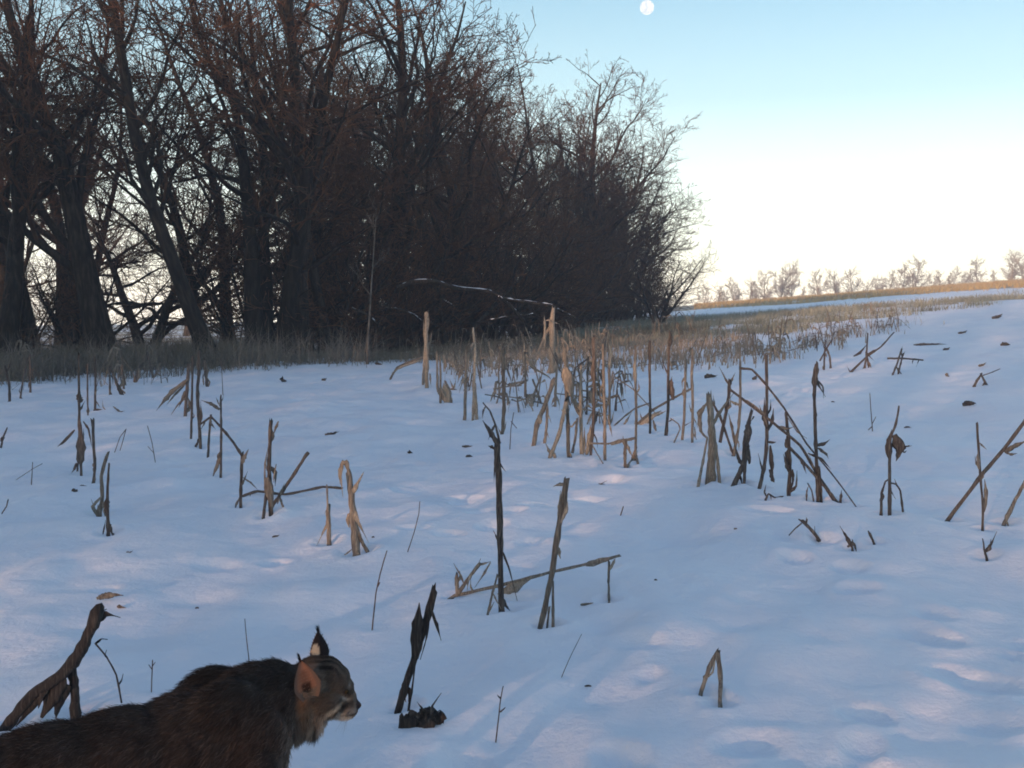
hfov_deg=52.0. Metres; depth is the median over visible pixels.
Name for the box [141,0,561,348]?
bare tree
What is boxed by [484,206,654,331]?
bare shrub
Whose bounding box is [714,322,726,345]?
corn stalk
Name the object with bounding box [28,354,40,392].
corn stalk
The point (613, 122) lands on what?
bare tree
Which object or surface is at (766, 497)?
corn stalk
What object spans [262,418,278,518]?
corn stalk
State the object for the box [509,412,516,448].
dead weed
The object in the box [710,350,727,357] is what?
corn stalk
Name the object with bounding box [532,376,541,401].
corn stalk
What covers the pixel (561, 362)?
corn stalk
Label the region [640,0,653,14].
moon
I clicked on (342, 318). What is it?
bare shrub
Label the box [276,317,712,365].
brown grass
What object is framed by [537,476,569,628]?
corn stalk
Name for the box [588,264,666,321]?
bare shrub
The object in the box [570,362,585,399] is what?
corn stalk
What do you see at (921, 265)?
tree
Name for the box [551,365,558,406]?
corn stalk
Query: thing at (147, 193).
bare tree
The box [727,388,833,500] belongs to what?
corn stalk
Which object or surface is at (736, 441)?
corn stalk
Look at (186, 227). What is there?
bare tree
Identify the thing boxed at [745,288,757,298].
bush
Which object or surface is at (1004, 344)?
corn husk scrap
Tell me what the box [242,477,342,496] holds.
corn stalk
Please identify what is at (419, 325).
bare shrub
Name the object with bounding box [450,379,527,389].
corn stalk
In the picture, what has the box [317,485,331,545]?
corn stalk
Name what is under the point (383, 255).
bare shrub
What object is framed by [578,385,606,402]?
corn stalk
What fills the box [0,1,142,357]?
bare tree
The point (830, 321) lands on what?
corn stalk
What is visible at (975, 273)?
tree
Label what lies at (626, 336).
corn stalk
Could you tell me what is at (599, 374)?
corn stalk
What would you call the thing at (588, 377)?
corn stalk
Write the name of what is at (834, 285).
tree
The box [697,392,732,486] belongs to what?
corn stalk
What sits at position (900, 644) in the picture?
snow ground
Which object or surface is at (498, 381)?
corn stalk
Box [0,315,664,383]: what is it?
tall weed stems
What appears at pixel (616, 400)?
corn stalk
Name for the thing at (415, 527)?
dead weed
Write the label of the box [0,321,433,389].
tangled grass
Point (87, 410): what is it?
corn stalk
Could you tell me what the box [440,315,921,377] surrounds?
corn stubble
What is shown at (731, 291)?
tree
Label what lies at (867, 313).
corn stalk
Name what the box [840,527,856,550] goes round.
corn stalk
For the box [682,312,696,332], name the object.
corn stalk
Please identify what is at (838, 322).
corn stalk
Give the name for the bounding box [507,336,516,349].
corn stalk
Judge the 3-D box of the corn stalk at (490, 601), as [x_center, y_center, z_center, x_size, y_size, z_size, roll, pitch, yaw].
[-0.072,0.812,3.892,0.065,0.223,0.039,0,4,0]
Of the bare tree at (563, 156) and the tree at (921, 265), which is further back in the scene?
the tree at (921, 265)
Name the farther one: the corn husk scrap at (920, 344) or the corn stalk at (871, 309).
the corn stalk at (871, 309)
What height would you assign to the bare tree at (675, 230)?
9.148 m
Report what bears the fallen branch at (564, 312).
on the snow ground at (900, 644)
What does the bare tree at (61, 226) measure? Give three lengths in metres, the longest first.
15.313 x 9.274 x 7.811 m
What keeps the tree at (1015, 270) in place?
on the snow ground at (900, 644)
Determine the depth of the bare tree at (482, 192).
45.27 m
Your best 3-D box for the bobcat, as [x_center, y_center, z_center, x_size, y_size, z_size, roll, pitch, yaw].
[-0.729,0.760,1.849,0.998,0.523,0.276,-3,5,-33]
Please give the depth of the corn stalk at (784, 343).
21.38 m
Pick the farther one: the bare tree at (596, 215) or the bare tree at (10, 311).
the bare tree at (596, 215)
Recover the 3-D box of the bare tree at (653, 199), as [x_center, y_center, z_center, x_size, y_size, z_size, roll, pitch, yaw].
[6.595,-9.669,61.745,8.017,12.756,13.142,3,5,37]
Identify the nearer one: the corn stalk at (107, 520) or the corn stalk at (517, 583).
the corn stalk at (517, 583)
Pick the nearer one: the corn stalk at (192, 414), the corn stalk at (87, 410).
the corn stalk at (192, 414)
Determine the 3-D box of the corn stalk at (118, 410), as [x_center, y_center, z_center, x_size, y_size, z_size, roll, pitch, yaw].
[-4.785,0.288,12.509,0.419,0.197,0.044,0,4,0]
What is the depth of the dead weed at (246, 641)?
3.47 m
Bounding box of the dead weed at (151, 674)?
[149,660,154,691]
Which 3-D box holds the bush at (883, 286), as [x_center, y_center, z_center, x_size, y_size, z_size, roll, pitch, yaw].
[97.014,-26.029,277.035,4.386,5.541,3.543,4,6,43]
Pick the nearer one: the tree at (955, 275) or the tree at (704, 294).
the tree at (704, 294)
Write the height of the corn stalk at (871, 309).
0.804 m
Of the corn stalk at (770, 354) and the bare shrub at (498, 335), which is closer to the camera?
the corn stalk at (770, 354)
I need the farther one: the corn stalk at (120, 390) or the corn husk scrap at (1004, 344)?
the corn husk scrap at (1004, 344)
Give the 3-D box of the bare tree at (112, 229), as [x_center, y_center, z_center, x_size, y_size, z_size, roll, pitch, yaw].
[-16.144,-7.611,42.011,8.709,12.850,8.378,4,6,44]
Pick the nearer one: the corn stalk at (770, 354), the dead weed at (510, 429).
the dead weed at (510, 429)
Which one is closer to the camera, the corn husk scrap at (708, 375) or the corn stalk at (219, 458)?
the corn stalk at (219, 458)
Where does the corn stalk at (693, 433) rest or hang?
on the snow ground at (900, 644)
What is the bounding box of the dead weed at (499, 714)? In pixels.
[495,686,505,742]
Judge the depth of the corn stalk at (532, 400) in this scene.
13.35 m
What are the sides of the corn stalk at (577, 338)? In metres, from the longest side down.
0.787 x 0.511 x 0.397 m
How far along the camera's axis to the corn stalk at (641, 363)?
19.38 m
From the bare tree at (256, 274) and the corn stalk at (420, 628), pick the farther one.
the bare tree at (256, 274)
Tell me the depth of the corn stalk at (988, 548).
4.38 m
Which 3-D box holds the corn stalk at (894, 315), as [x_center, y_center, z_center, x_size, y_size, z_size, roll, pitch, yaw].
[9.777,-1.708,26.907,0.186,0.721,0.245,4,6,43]
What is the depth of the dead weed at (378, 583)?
3.84 m
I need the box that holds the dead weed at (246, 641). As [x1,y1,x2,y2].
[244,619,249,662]
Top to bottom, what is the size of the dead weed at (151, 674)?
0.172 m
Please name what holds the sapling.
on the snow ground at (900, 644)
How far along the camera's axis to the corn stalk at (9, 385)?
14.41 m
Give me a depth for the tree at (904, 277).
262.85 m
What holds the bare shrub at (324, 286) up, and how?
on the snow ground at (900, 644)
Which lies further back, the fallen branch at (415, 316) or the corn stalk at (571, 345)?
the corn stalk at (571, 345)
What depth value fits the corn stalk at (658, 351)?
18.97 m
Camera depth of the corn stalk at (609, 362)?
10.66 m
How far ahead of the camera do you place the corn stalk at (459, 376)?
15.59 m
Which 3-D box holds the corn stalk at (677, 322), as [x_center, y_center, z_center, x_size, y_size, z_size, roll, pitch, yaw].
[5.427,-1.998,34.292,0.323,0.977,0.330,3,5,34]
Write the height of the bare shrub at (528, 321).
6.459 m
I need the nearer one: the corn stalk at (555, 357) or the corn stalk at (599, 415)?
the corn stalk at (599, 415)
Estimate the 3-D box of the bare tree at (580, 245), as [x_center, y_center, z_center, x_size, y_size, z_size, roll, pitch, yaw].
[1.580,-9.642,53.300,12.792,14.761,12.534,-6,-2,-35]
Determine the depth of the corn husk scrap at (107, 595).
4.30 m
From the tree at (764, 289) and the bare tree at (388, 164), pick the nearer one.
the bare tree at (388, 164)
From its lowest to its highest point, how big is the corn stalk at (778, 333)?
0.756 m
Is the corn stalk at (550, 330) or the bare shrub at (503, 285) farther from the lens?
the bare shrub at (503, 285)
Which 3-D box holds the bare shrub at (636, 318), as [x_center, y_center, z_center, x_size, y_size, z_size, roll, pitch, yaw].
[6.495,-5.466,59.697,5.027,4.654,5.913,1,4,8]
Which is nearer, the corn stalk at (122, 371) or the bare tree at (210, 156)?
the corn stalk at (122, 371)
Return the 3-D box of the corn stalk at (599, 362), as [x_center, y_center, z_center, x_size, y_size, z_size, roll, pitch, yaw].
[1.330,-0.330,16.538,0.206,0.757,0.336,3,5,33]
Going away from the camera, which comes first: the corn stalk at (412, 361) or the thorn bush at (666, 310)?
the corn stalk at (412, 361)
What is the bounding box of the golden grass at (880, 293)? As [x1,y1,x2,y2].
[693,278,1023,309]
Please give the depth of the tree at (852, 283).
277.31 m
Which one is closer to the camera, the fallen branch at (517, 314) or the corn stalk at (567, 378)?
the corn stalk at (567, 378)
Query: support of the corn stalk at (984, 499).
on the snow ground at (900, 644)
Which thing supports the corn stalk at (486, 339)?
on the snow ground at (900, 644)
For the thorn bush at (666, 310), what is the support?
on the snow ground at (900, 644)
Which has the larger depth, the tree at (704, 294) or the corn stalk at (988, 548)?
the tree at (704, 294)
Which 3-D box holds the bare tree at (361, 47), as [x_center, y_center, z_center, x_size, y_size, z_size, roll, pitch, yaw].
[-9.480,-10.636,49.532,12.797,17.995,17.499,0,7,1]
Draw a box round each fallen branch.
[352,307,377,325]
[385,307,422,322]
[396,279,553,307]
[488,313,535,320]
[498,295,527,327]
[557,308,575,317]
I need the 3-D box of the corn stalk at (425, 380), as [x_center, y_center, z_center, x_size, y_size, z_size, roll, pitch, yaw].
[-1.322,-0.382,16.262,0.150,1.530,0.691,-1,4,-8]
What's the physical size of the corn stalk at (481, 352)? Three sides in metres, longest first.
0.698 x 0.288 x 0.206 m
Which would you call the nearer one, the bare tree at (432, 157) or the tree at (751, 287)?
the bare tree at (432, 157)
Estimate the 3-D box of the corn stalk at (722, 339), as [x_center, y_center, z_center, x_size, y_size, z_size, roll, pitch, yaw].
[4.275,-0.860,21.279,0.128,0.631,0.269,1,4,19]
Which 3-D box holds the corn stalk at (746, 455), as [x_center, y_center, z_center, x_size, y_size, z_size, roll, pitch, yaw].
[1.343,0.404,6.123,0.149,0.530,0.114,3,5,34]
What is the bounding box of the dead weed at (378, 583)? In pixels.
[371,550,387,629]
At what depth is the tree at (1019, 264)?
263.15 m
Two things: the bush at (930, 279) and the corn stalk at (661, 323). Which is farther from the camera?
the bush at (930, 279)
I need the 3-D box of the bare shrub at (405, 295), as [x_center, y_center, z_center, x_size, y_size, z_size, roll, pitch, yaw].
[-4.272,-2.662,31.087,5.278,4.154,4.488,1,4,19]
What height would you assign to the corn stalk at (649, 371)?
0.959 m
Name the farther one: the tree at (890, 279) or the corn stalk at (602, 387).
the tree at (890, 279)
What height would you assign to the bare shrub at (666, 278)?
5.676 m
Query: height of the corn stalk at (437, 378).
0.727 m
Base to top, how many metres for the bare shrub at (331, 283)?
4.872 m
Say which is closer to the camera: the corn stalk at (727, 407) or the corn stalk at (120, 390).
the corn stalk at (727, 407)
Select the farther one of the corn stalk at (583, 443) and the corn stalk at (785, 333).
the corn stalk at (785, 333)
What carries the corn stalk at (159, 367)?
on the snow ground at (900, 644)
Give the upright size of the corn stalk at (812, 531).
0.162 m
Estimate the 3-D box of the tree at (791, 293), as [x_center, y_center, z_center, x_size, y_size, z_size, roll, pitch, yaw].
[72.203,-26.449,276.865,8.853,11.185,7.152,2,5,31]
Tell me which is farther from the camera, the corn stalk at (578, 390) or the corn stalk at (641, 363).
the corn stalk at (641, 363)
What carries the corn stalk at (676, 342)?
on the snow ground at (900, 644)
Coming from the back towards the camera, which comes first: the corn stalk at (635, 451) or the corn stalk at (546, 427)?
the corn stalk at (546, 427)
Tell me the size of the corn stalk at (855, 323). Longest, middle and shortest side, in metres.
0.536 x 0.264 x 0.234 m
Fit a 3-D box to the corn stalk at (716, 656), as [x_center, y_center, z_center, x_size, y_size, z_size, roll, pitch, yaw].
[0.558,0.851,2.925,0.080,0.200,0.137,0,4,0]
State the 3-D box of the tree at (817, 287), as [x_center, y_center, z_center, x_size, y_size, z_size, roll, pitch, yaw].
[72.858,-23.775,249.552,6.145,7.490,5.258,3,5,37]
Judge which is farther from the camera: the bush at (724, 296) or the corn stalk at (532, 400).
the bush at (724, 296)
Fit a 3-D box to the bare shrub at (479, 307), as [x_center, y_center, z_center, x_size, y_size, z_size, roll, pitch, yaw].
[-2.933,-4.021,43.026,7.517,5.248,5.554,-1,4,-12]
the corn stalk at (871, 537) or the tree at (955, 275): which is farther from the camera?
the tree at (955, 275)
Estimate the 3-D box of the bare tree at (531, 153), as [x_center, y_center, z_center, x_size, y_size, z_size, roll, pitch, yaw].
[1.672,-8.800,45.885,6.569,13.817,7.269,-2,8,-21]
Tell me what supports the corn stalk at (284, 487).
on the snow ground at (900, 644)
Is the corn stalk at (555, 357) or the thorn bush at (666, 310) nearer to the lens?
the corn stalk at (555, 357)
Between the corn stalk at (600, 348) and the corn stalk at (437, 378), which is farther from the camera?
the corn stalk at (600, 348)
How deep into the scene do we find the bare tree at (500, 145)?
52.76 m
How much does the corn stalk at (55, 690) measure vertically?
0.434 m
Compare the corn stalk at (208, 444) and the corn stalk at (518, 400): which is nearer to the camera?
the corn stalk at (208, 444)
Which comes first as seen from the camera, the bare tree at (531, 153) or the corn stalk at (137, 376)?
the corn stalk at (137, 376)
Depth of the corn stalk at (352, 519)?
4.97 m
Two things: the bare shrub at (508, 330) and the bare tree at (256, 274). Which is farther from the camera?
the bare shrub at (508, 330)
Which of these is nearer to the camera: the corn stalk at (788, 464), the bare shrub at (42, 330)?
the corn stalk at (788, 464)
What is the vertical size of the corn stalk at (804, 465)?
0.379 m
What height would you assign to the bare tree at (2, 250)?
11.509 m
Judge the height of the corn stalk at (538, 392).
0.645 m
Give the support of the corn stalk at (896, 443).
on the snow ground at (900, 644)
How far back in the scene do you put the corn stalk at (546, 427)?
8.95 m
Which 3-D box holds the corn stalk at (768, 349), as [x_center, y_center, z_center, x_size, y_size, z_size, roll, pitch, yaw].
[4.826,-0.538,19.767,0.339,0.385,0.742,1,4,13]
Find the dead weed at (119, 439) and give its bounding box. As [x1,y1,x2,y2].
[114,429,125,452]
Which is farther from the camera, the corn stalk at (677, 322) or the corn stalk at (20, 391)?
the corn stalk at (677, 322)
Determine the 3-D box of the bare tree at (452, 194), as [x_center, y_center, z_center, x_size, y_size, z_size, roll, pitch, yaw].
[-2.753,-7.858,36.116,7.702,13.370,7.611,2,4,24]
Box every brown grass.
[0,328,296,383]
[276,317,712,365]
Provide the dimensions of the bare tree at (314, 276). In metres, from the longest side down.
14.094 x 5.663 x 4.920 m
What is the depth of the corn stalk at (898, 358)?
13.92 m
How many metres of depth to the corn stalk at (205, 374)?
17.18 m
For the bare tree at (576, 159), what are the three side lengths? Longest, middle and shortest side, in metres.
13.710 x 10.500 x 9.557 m
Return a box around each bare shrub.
[0,224,186,351]
[0,251,81,352]
[1,137,283,352]
[136,185,340,343]
[177,186,405,352]
[197,172,461,353]
[212,201,452,350]
[243,151,539,349]
[313,228,444,352]
[314,214,526,350]
[329,206,448,335]
[340,186,573,344]
[347,225,499,342]
[363,177,636,338]
[405,209,566,338]
[423,205,589,340]
[445,253,530,340]
[471,213,620,337]
[472,238,546,334]
[476,207,620,331]
[482,237,603,337]
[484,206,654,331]
[576,225,671,325]
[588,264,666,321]
[595,254,668,320]
[604,232,717,320]
[631,258,679,317]
[635,259,696,319]
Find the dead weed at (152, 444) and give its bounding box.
[147,426,155,461]
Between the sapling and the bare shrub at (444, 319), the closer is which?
the sapling
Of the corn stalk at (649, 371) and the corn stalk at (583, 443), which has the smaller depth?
the corn stalk at (583, 443)
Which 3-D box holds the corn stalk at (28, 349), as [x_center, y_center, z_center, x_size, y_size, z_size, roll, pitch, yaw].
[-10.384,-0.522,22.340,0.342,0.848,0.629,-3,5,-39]
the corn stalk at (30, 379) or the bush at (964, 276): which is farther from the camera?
the bush at (964, 276)
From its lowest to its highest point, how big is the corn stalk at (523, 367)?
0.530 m
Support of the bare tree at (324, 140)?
on the snow ground at (900, 644)
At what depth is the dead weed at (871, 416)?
8.44 m
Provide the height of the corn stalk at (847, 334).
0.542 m
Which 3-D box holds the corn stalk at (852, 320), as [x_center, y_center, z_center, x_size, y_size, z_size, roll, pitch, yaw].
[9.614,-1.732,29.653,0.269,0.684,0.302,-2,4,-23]
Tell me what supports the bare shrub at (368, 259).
on the snow ground at (900, 644)
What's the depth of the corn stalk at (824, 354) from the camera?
16.62 m
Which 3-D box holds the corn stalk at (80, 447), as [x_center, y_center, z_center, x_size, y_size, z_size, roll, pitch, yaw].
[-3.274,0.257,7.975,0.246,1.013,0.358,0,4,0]
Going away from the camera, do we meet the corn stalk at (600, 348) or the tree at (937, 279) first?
the corn stalk at (600, 348)
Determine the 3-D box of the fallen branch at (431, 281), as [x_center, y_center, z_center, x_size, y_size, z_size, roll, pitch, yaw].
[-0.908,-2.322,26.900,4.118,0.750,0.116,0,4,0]
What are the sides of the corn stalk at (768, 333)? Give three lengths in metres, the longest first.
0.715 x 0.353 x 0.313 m
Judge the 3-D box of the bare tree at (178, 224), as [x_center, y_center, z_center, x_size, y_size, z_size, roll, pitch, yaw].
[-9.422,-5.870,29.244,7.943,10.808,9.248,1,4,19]
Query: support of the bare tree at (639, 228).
on the snow ground at (900, 644)
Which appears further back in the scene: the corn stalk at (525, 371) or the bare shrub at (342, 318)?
the bare shrub at (342, 318)
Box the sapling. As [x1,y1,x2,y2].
[350,192,389,363]
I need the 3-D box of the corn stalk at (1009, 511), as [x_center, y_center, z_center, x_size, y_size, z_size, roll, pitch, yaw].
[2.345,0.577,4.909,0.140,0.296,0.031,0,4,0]
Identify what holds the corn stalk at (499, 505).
on the snow ground at (900, 644)
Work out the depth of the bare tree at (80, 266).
25.47 m
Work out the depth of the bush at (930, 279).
277.09 m
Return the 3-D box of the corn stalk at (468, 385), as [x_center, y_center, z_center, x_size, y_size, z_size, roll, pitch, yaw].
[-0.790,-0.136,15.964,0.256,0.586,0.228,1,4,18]
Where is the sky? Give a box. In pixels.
[0,0,1023,325]
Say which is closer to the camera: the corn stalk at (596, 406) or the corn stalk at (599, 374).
the corn stalk at (596, 406)
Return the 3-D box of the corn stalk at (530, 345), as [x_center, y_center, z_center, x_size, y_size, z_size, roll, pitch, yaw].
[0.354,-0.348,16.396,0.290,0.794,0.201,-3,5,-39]
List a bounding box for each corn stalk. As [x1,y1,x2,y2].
[0,427,7,447]
[0,603,122,731]
[4,358,11,401]
[15,340,32,358]
[19,358,27,398]
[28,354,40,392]
[57,352,91,475]
[86,364,89,414]
[90,418,95,482]
[91,451,109,516]
[93,400,122,411]
[94,356,99,408]
[103,463,112,536]
[107,340,125,384]
[108,362,112,394]
[111,370,124,394]
[120,365,124,388]
[133,363,140,382]
[133,363,167,382]
[146,352,156,377]
[156,362,190,415]
[190,355,193,438]
[194,349,202,448]
[200,416,248,507]
[201,395,223,477]
[202,358,209,386]
[207,414,211,457]
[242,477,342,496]
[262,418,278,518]
[273,451,309,507]
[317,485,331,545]
[338,460,369,556]
[389,356,422,379]
[394,583,440,713]
[422,310,431,387]
[436,351,438,388]
[436,355,452,402]
[444,360,464,383]
[446,347,459,370]
[448,554,620,602]
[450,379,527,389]
[455,356,469,386]
[457,368,470,390]
[459,351,469,419]
[464,340,481,387]
[469,359,477,390]
[470,327,478,420]
[472,339,488,361]
[479,347,494,376]
[482,332,490,347]
[482,402,516,612]
[485,387,509,404]
[486,574,500,614]
[493,377,521,391]
[494,343,511,399]
[497,348,506,434]
[501,390,542,406]
[502,332,510,349]
[505,340,518,380]
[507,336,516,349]
[508,362,533,411]
[515,354,527,380]
[518,332,528,358]
[521,351,550,396]
[525,337,545,379]
[526,363,546,406]
[531,377,555,445]
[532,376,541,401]
[536,306,558,373]
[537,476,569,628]
[543,404,550,443]
[545,396,568,457]
[548,343,573,404]
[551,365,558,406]
[555,331,569,368]
[557,390,606,403]
[559,363,589,414]
[561,347,578,457]
[563,329,581,355]
[566,334,574,350]
[568,343,579,398]
[569,356,602,414]
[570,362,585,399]
[572,365,590,454]
[578,330,587,349]
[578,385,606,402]
[579,338,597,366]
[582,401,607,415]
[583,339,603,371]
[586,349,601,382]
[587,409,607,423]
[588,322,600,355]
[589,336,597,455]
[590,330,607,398]
[590,340,605,377]
[590,437,635,467]
[591,343,611,463]
[595,370,654,413]
[601,356,625,367]
[602,317,611,345]
[606,339,613,424]
[613,388,690,425]
[614,367,637,410]
[619,371,632,380]
[621,325,631,347]
[625,345,639,467]
[628,360,647,368]
[634,333,663,370]
[644,345,666,368]
[648,340,656,433]
[654,315,673,336]
[662,330,674,435]
[667,338,678,358]
[670,359,690,442]
[673,312,681,331]
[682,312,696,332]
[685,327,701,357]
[689,347,697,442]
[695,326,708,365]
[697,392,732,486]
[699,648,722,707]
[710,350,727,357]
[712,367,734,453]
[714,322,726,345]
[720,327,725,348]
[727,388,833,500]
[730,360,741,455]
[731,408,753,485]
[735,332,751,355]
[739,367,856,506]
[741,329,754,352]
[746,322,755,350]
[757,355,774,488]
[760,345,777,358]
[761,326,780,357]
[762,334,780,363]
[764,486,783,500]
[765,327,780,360]
[769,319,786,350]
[775,330,788,352]
[781,312,796,348]
[783,412,797,495]
[789,446,842,502]
[789,517,820,541]
[790,342,816,350]
[806,361,829,502]
[818,323,826,347]
[819,339,832,369]
[825,306,834,331]
[833,311,844,340]
[834,325,854,349]
[837,325,859,348]
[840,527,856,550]
[846,311,854,328]
[848,332,894,371]
[852,319,862,337]
[863,302,878,328]
[868,530,875,544]
[870,302,874,327]
[872,315,884,332]
[879,314,905,330]
[879,405,906,515]
[887,348,923,374]
[889,304,898,328]
[945,420,1023,521]
[972,369,998,386]
[975,422,987,530]
[982,532,996,560]
[1001,481,1023,525]
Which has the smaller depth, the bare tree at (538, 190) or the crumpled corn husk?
the crumpled corn husk
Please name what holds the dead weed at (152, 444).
on the snow ground at (900, 644)
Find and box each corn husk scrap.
[96,592,123,599]
[704,374,716,377]
[913,343,943,345]
[962,401,975,405]
[992,314,1001,318]
[1000,342,1009,345]
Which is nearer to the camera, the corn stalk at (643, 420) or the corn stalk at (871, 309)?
the corn stalk at (643, 420)
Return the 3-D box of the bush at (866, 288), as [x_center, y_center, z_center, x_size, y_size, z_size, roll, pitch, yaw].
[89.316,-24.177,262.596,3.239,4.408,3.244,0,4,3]
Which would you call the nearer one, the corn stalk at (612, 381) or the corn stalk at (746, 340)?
the corn stalk at (612, 381)
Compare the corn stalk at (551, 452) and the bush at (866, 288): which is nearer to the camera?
the corn stalk at (551, 452)
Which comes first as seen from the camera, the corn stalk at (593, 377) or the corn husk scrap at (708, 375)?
the corn stalk at (593, 377)
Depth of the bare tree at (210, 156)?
36.40 m
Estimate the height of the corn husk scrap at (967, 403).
0.067 m
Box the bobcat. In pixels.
[0,625,360,767]
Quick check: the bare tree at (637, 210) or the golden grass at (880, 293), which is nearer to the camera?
the bare tree at (637, 210)
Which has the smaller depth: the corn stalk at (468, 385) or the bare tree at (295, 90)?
the corn stalk at (468, 385)
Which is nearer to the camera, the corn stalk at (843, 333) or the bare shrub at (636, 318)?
the corn stalk at (843, 333)
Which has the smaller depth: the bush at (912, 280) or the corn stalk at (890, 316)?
the corn stalk at (890, 316)
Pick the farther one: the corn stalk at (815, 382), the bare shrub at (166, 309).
the bare shrub at (166, 309)
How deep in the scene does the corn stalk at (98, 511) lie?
6.35 m
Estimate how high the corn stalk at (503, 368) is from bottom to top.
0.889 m
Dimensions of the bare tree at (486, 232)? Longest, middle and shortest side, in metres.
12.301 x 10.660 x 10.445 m
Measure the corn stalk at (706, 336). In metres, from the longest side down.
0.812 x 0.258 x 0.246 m
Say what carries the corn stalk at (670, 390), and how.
on the snow ground at (900, 644)
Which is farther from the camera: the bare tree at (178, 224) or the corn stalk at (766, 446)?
the bare tree at (178, 224)
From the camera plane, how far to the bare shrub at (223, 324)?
28.23 m
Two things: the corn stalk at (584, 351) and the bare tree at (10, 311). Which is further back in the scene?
the bare tree at (10, 311)
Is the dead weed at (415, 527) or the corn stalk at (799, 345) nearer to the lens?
the dead weed at (415, 527)
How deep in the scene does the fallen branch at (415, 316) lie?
25.93 m
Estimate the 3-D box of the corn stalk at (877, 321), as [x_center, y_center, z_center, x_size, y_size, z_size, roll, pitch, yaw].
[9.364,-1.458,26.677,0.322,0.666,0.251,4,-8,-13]
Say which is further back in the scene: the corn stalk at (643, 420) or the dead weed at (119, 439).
the corn stalk at (643, 420)
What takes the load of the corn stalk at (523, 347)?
on the snow ground at (900, 644)
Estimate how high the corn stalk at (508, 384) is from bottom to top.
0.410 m
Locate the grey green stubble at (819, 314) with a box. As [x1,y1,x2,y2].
[555,288,1023,348]
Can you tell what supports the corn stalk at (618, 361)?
on the snow ground at (900, 644)
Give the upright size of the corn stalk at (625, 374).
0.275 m
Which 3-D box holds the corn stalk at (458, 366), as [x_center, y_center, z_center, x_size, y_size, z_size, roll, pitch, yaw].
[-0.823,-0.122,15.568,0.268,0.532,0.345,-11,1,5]
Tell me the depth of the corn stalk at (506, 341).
27.30 m
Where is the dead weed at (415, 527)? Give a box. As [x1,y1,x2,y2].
[407,502,419,551]
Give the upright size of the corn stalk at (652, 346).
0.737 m
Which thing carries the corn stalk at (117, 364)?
on the snow ground at (900, 644)
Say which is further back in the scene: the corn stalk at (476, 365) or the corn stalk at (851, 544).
the corn stalk at (476, 365)
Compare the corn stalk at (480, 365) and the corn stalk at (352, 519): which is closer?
the corn stalk at (352, 519)
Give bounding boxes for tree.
[0,0,154,347]
[0,0,175,352]
[0,0,176,356]
[0,0,217,360]
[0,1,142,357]
[0,85,121,324]
[1,0,325,343]
[31,34,205,348]
[58,10,151,259]
[79,0,437,355]
[105,0,515,359]
[111,0,288,341]
[134,32,408,281]
[134,132,247,335]
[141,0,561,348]
[155,0,337,355]
[218,4,384,342]
[230,0,441,321]
[231,0,571,345]
[240,0,520,349]
[246,68,479,297]
[309,0,522,342]
[347,43,539,333]
[360,29,575,338]
[407,67,591,337]
[414,38,570,250]
[443,31,569,270]
[452,59,642,319]
[475,32,625,329]
[491,87,628,266]
[502,72,707,323]
[503,80,633,322]
[515,49,703,320]
[516,90,669,320]
[516,146,704,278]
[550,155,673,273]
[558,105,681,314]
[574,122,689,320]
[606,170,712,317]
[695,284,712,302]
[712,285,724,301]
[724,277,742,300]
[741,276,758,299]
[750,270,774,297]
[768,260,800,296]
[776,263,800,296]
[807,269,830,293]
[825,268,847,292]
[841,266,862,291]
[871,276,883,289]
[880,270,902,288]
[894,261,917,287]
[902,254,930,287]
[931,271,945,285]
[946,267,963,283]
[964,255,987,282]
[998,251,1023,279]
[1004,249,1023,277]
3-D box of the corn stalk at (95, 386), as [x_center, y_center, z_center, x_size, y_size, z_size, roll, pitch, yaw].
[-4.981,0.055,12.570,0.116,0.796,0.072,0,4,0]
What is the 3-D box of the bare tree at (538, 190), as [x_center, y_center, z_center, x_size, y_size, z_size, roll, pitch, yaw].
[-0.783,-6.488,39.509,7.473,10.049,8.364,0,4,1]
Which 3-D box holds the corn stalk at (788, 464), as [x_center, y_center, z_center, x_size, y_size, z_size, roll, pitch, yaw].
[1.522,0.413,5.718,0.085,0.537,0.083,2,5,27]
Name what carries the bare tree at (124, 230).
on the snow ground at (900, 644)
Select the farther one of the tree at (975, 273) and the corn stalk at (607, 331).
the tree at (975, 273)
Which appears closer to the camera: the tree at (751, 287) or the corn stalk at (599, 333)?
the corn stalk at (599, 333)
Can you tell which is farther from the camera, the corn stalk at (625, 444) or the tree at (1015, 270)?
the tree at (1015, 270)
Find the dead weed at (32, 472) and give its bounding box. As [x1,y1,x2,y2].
[16,462,40,484]
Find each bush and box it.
[596,239,723,323]
[717,288,729,300]
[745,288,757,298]
[862,279,873,290]
[875,277,886,289]
[908,277,919,286]
[923,272,936,286]
[958,271,971,282]
[986,269,998,281]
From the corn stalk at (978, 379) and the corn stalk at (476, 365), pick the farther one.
the corn stalk at (476, 365)
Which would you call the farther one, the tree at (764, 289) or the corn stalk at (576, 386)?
the tree at (764, 289)
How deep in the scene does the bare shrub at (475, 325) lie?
33.88 m
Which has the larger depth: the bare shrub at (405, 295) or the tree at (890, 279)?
the tree at (890, 279)
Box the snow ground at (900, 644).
[0,280,1023,767]
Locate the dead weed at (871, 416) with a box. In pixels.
[868,397,875,430]
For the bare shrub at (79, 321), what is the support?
on the snow ground at (900, 644)
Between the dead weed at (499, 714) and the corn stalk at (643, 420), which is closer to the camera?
the dead weed at (499, 714)
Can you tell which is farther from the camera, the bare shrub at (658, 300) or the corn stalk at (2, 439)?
the bare shrub at (658, 300)
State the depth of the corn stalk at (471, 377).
15.46 m
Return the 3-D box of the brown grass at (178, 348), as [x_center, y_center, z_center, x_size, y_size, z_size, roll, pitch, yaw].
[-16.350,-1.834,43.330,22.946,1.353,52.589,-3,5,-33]
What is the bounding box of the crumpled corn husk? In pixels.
[398,693,446,728]
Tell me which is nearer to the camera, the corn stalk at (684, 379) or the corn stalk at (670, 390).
the corn stalk at (684, 379)

